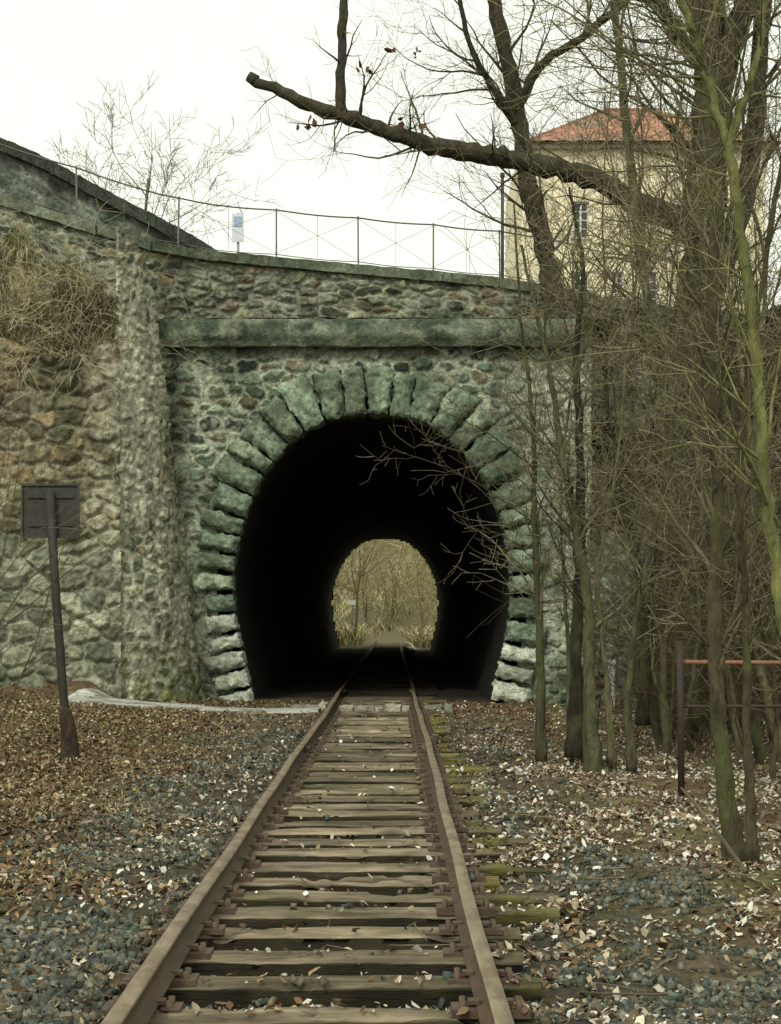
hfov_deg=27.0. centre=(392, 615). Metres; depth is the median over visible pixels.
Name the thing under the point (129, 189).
bare tree
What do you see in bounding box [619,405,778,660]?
bare tree
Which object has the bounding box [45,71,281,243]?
bare tree
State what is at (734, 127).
bare tree
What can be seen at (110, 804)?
fallen leaves
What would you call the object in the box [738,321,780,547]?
bare tree
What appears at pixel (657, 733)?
bare tree
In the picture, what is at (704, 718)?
undergrowth
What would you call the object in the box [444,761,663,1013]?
moss
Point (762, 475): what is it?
bare tree
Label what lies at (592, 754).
bare tree
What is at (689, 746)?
bare tree
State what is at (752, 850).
bare tree
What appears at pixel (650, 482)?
bare tree
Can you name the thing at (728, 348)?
bare tree
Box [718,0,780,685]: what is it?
bare tree
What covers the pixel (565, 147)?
window frames
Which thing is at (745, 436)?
bare tree
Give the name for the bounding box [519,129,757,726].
bare tree
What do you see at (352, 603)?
signal post
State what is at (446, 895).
railway track
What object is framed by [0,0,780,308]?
sky
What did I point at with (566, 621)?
bare tree
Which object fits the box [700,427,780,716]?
bare tree
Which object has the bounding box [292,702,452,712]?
crossing stones
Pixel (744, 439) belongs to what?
bare tree
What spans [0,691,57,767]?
shrub
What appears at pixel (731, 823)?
bare tree
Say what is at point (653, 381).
bare tree
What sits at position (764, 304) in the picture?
bare tree
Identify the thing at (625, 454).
bare tree
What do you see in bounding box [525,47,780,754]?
bare tree
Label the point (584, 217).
window panes
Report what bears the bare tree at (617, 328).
on the ground at (322, 678)
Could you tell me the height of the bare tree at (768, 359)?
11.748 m
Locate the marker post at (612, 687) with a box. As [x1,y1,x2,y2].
[607,660,615,706]
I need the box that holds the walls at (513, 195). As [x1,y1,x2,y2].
[505,149,765,311]
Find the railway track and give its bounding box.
[100,639,563,1023]
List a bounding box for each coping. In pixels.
[0,137,216,250]
[0,194,745,322]
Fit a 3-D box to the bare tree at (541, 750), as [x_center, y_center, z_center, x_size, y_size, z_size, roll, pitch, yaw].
[1.746,-1.757,18.455,2.516,6.848,2.986,0,0,27]
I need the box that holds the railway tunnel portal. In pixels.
[116,226,656,707]
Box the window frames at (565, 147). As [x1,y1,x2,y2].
[532,144,771,301]
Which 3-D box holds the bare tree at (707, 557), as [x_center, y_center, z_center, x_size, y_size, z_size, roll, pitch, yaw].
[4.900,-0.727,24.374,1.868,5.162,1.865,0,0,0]
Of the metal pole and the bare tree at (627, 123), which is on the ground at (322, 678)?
the bare tree at (627, 123)
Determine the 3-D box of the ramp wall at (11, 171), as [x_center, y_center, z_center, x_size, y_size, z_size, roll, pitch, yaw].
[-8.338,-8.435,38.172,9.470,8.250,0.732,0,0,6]
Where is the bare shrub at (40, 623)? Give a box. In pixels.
[0,308,212,726]
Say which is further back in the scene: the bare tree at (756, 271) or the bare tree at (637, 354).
the bare tree at (756, 271)
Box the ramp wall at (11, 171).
[0,153,186,246]
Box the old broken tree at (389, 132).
[243,0,780,699]
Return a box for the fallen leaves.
[0,680,780,1023]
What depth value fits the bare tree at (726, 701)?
22.39 m
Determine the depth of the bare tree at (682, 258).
25.27 m
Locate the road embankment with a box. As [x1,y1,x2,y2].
[276,396,499,489]
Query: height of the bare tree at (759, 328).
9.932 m
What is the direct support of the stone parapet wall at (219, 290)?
on the railway tunnel portal
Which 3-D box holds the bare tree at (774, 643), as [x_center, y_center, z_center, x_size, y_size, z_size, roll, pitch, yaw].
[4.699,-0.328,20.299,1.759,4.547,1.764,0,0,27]
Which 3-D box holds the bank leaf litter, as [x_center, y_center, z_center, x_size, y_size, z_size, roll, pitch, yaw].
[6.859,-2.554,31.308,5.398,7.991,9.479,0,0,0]
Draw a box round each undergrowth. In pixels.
[331,539,437,647]
[466,337,780,759]
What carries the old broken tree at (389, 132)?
on the ground at (322, 678)
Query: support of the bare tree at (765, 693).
on the ground at (322, 678)
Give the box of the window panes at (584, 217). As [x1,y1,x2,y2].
[574,204,655,303]
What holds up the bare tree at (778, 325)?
on the ground at (322, 678)
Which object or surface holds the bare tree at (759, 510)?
on the ground at (322, 678)
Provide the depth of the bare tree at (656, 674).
25.15 m
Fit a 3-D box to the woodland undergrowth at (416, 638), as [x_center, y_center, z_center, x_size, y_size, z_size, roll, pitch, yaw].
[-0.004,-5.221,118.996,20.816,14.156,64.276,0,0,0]
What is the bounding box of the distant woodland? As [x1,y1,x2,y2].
[332,539,438,641]
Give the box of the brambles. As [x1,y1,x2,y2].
[0,194,210,436]
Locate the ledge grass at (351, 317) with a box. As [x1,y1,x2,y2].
[172,314,590,329]
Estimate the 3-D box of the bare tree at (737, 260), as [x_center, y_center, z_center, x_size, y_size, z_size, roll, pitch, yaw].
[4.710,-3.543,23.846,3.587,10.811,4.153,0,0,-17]
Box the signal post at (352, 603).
[348,599,355,632]
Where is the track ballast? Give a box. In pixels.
[0,714,780,1023]
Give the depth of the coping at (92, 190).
37.72 m
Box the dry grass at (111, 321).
[0,218,145,376]
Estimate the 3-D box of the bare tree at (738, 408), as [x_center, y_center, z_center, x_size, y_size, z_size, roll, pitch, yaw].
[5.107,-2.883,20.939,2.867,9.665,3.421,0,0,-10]
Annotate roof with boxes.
[530,93,779,152]
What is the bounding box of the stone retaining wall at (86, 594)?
[0,337,121,698]
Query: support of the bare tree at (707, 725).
on the ground at (322, 678)
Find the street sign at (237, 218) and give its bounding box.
[232,213,243,251]
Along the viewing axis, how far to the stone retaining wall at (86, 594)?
29.68 m
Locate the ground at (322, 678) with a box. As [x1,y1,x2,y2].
[0,302,780,1023]
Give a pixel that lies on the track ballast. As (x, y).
(60, 945)
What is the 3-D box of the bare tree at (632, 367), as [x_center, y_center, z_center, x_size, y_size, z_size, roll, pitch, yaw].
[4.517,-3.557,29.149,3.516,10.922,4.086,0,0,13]
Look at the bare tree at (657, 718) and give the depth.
24.06 m
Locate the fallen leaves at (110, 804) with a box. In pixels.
[0,699,274,915]
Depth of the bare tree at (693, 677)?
20.65 m
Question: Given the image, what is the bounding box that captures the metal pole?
[500,173,504,277]
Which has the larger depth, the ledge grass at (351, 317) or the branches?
the ledge grass at (351, 317)
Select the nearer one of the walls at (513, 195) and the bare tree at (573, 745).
the bare tree at (573, 745)
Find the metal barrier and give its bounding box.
[675,641,780,795]
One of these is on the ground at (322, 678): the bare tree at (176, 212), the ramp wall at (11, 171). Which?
the bare tree at (176, 212)
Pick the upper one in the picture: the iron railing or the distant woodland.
the iron railing
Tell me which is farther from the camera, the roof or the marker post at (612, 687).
the roof
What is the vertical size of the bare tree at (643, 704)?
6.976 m
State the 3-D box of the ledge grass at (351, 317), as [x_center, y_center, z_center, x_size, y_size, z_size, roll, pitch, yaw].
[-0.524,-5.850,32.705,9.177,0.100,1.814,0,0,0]
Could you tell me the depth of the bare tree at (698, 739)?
22.77 m
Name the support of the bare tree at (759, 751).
on the ground at (322, 678)
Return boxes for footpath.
[58,688,319,712]
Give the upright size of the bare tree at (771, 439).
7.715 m
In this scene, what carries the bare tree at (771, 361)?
on the ground at (322, 678)
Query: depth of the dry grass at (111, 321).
30.48 m
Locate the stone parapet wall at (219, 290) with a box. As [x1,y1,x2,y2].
[0,206,729,430]
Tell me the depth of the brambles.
29.85 m
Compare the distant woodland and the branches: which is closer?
the branches
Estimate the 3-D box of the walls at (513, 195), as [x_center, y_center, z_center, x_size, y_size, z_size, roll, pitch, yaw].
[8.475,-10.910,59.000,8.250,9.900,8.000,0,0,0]
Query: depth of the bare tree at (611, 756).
18.38 m
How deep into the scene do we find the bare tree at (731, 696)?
20.85 m
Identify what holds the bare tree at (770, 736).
on the ground at (322, 678)
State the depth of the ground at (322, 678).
15.62 m
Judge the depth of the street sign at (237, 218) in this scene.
36.00 m
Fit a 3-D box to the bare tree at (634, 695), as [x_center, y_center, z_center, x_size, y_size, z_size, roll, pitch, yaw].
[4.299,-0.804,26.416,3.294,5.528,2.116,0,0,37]
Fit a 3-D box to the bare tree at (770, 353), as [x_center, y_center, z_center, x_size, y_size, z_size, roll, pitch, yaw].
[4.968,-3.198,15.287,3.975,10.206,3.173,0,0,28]
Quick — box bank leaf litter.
[598,304,780,686]
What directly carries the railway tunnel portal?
on the ground at (322, 678)
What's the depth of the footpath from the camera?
28.52 m
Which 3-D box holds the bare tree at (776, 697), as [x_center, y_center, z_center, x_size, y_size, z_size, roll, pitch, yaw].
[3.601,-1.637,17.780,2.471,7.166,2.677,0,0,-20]
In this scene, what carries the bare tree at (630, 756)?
on the ground at (322, 678)
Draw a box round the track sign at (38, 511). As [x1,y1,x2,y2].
[21,483,79,758]
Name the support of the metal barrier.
on the ground at (322, 678)
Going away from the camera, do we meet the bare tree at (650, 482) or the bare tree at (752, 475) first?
the bare tree at (752, 475)
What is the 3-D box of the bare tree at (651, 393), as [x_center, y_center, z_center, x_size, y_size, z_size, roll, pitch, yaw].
[4.118,-3.017,24.627,5.033,9.766,3.247,0,0,0]
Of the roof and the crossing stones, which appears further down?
the crossing stones
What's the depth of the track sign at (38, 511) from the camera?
18.33 m
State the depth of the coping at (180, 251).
32.84 m
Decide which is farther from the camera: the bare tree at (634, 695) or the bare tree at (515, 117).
the bare tree at (515, 117)
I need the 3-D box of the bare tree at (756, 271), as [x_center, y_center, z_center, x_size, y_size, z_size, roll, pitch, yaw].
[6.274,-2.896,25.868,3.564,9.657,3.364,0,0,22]
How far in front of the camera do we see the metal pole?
33.87 m
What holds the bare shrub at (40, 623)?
on the ground at (322, 678)
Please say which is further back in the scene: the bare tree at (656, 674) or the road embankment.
the road embankment
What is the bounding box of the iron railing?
[0,144,722,309]
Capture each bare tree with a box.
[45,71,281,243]
[112,168,154,209]
[154,147,200,230]
[351,0,651,317]
[383,0,779,733]
[411,172,656,761]
[413,153,752,772]
[455,73,677,757]
[464,180,695,725]
[480,302,710,765]
[483,220,705,734]
[485,0,776,733]
[487,0,780,636]
[489,189,725,636]
[502,33,708,727]
[507,106,778,677]
[507,341,709,744]
[515,34,775,714]
[518,2,780,756]
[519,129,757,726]
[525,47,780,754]
[530,180,766,771]
[533,0,780,861]
[538,1,780,743]
[539,238,741,758]
[545,2,708,738]
[548,105,690,691]
[548,273,700,752]
[556,301,748,745]
[557,78,780,718]
[572,71,780,600]
[574,0,780,762]
[575,106,780,763]
[577,0,780,862]
[590,183,780,739]
[591,414,757,712]
[600,130,780,780]
[603,294,732,613]
[605,0,780,649]
[611,413,780,728]
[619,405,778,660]
[620,414,740,608]
[621,21,780,717]
[627,0,780,681]
[650,30,780,695]
[656,408,779,729]
[659,17,780,638]
[660,130,780,626]
[666,268,779,614]
[669,337,780,603]
[680,0,780,150]
[680,118,780,591]
[689,134,780,377]
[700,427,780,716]
[703,252,780,699]
[705,346,780,679]
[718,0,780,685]
[719,230,780,650]
[722,280,779,712]
[724,422,780,726]
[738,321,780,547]

